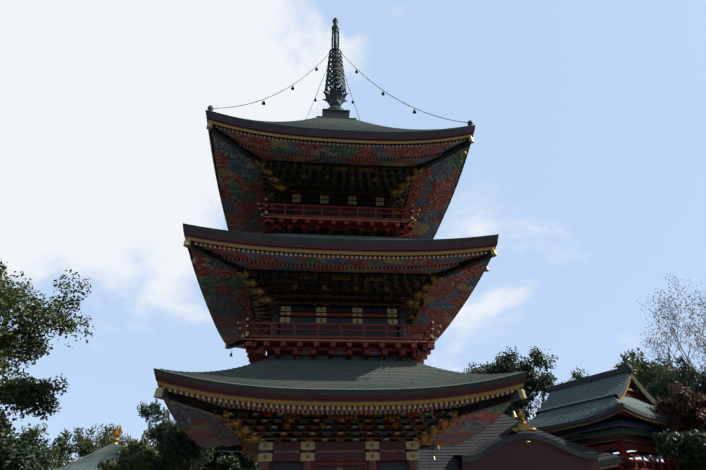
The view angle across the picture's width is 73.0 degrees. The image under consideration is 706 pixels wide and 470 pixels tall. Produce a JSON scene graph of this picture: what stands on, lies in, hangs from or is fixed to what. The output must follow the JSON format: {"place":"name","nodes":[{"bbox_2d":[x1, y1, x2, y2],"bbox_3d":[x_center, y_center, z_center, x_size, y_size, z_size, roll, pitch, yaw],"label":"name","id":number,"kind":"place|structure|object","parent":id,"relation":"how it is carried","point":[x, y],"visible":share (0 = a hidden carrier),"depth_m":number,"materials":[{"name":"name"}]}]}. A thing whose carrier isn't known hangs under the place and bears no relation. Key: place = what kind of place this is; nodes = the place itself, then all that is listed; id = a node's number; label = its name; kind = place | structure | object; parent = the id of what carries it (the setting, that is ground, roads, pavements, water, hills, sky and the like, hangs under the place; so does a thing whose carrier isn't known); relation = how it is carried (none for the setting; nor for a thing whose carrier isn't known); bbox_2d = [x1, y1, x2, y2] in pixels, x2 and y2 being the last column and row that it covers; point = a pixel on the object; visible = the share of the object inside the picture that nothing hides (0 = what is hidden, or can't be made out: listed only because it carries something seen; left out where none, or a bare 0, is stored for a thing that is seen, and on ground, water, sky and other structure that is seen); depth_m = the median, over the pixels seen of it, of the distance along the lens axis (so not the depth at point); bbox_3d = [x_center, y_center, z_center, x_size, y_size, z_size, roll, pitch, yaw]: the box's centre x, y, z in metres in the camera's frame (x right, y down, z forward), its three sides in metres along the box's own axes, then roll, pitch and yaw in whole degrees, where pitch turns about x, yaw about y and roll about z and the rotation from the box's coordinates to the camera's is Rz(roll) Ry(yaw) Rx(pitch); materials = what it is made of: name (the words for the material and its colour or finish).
{"place":"outdoors","nodes":[
{"label":"outdoors","id":0,"kind":"place"},
{"bbox_2d":[52,425,128,469],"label":"hall roof","id":1,"kind":"structure","parent":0,"point":[91,461],"depth_m":55.04,"materials":[{"name":"tile"}]},
{"bbox_2d":[0,0,705,468],"label":"sky","id":2,"kind":"structure","parent":0,"point":[586,159],"materials":[{"name":"blue"}]},
{"bbox_2d":[417,408,622,469],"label":"roof","id":3,"kind":"structure","parent":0,"point":[503,441],"depth_m":23.57,"materials":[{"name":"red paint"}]},
{"label":"ground","id":4,"kind":"structure","parent":0,"visible":0},
{"bbox_2d":[0,409,58,469],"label":"tree","id":5,"kind":"object","parent":4,"relation":"on","point":[24,452],"visible":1,"depth_m":28.97,"materials":[{"name":"green plant"}]},
{"bbox_2d":[0,349,69,428],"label":"tree","id":6,"kind":"object","parent":4,"relation":"on","point":[20,393],"visible":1,"depth_m":19.06,"materials":[{"name":"green plant"}]},
{"bbox_2d":[21,423,64,468],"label":"tree","id":7,"kind":"object","parent":4,"relation":"on","point":[56,464],"visible":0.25,"depth_m":89.40,"materials":[{"name":"green plant"}]},
{"bbox_2d":[0,258,94,381],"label":"tree","id":8,"kind":"object","parent":4,"relation":"on","point":[12,343],"visible":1,"depth_m":22.47,"materials":[{"name":"green plant"}]},
{"bbox_2d":[41,428,74,467],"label":"tree","id":9,"kind":"object","parent":4,"relation":"on","point":[62,444],"visible":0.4,"depth_m":95.95,"materials":[{"name":"green plant"}]},
{"bbox_2d":[57,423,118,464],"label":"tree","id":10,"kind":"object","parent":4,"relation":"on","point":[80,445],"visible":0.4,"depth_m":105.41,"materials":[{"name":"green plant"}]},
{"bbox_2d":[72,423,130,458],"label":"tree","id":11,"kind":"object","parent":4,"relation":"on","point":[105,437],"visible":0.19,"depth_m":112.43,"materials":[{"name":"green plant"}]},
{"bbox_2d":[97,429,191,469],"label":"tree","id":12,"kind":"object","parent":4,"relation":"on","point":[141,454],"visible":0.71,"depth_m":45.30,"materials":[{"name":"green plant"}]},
{"bbox_2d":[137,399,217,469],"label":"tree","id":13,"kind":"object","parent":4,"relation":"on","point":[171,434],"visible":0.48,"depth_m":45.20,"materials":[{"name":"green plant"}]},
{"bbox_2d":[192,451,259,469],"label":"tree","id":14,"kind":"object","parent":4,"relation":"on","point":[234,460],"visible":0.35,"depth_m":51.06,"materials":[{"name":"green plant"}]},
{"bbox_2d":[153,17,527,469],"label":"pagoda","id":15,"kind":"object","parent":4,"relation":"on","point":[337,282],"visible":1,"depth_m":14.39,"materials":[{"name":"wood"}]},
{"bbox_2d":[463,345,557,421],"bbox_3d":[18.519,23.801,54.706,11.074,20.138,11.682,2,-32,-5],"label":"tree","id":16,"kind":"object","parent":4,"relation":"on","point":[507,364],"visible":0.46,"depth_m":55.58,"materials":[{"name":"green plant"}]},
{"bbox_2d":[534,392,545,411],"bbox_3d":[22.673,24.983,52.356,2.891,15.572,2.546,2,-32,-5],"label":"tree","id":17,"kind":"object","parent":4,"relation":"on","point":[542,400],"visible":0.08,"depth_m":55.49,"materials":[{"name":"green plant"}]},
{"bbox_2d":[527,364,678,469],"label":"temple building","id":18,"kind":"structure","parent":4,"relation":"on","point":[608,412],"depth_m":27.93,"materials":[{"name":"teal tile"}]},
{"bbox_2d":[554,347,696,461],"bbox_3d":[32.376,23.198,53.273,13.338,19.205,18.822,2,-32,-5],"label":"tree","id":19,"kind":"object","parent":4,"relation":"on","point":[646,376],"visible":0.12,"depth_m":51.34,"materials":[{"name":"green plant"}]},
{"bbox_2d":[637,272,705,384],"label":"bare tree","id":20,"kind":"object","parent":4,"relation":"on","point":[682,330],"visible":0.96,"depth_m":37.70,"materials":[{"name":"brown plant"}]},
{"bbox_2d":[642,381,705,469],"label":"tree","id":21,"kind":"object","parent":4,"relation":"on","point":[678,405],"visible":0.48,"depth_m":26.84,"materials":[{"name":"brown plant"}]},
{"bbox_2d":[647,354,705,431],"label":"tree","id":22,"kind":"object","parent":4,"relation":"on","point":[685,377],"visible":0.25,"depth_m":31.05,"materials":[{"name":"green plant"}]},
{"bbox_2d":[651,429,705,469],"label":"tree","id":23,"kind":"object","parent":4,"relation":"on","point":[686,450],"visible":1,"depth_m":22.32,"materials":[{"name":"green plant"}]}
]}

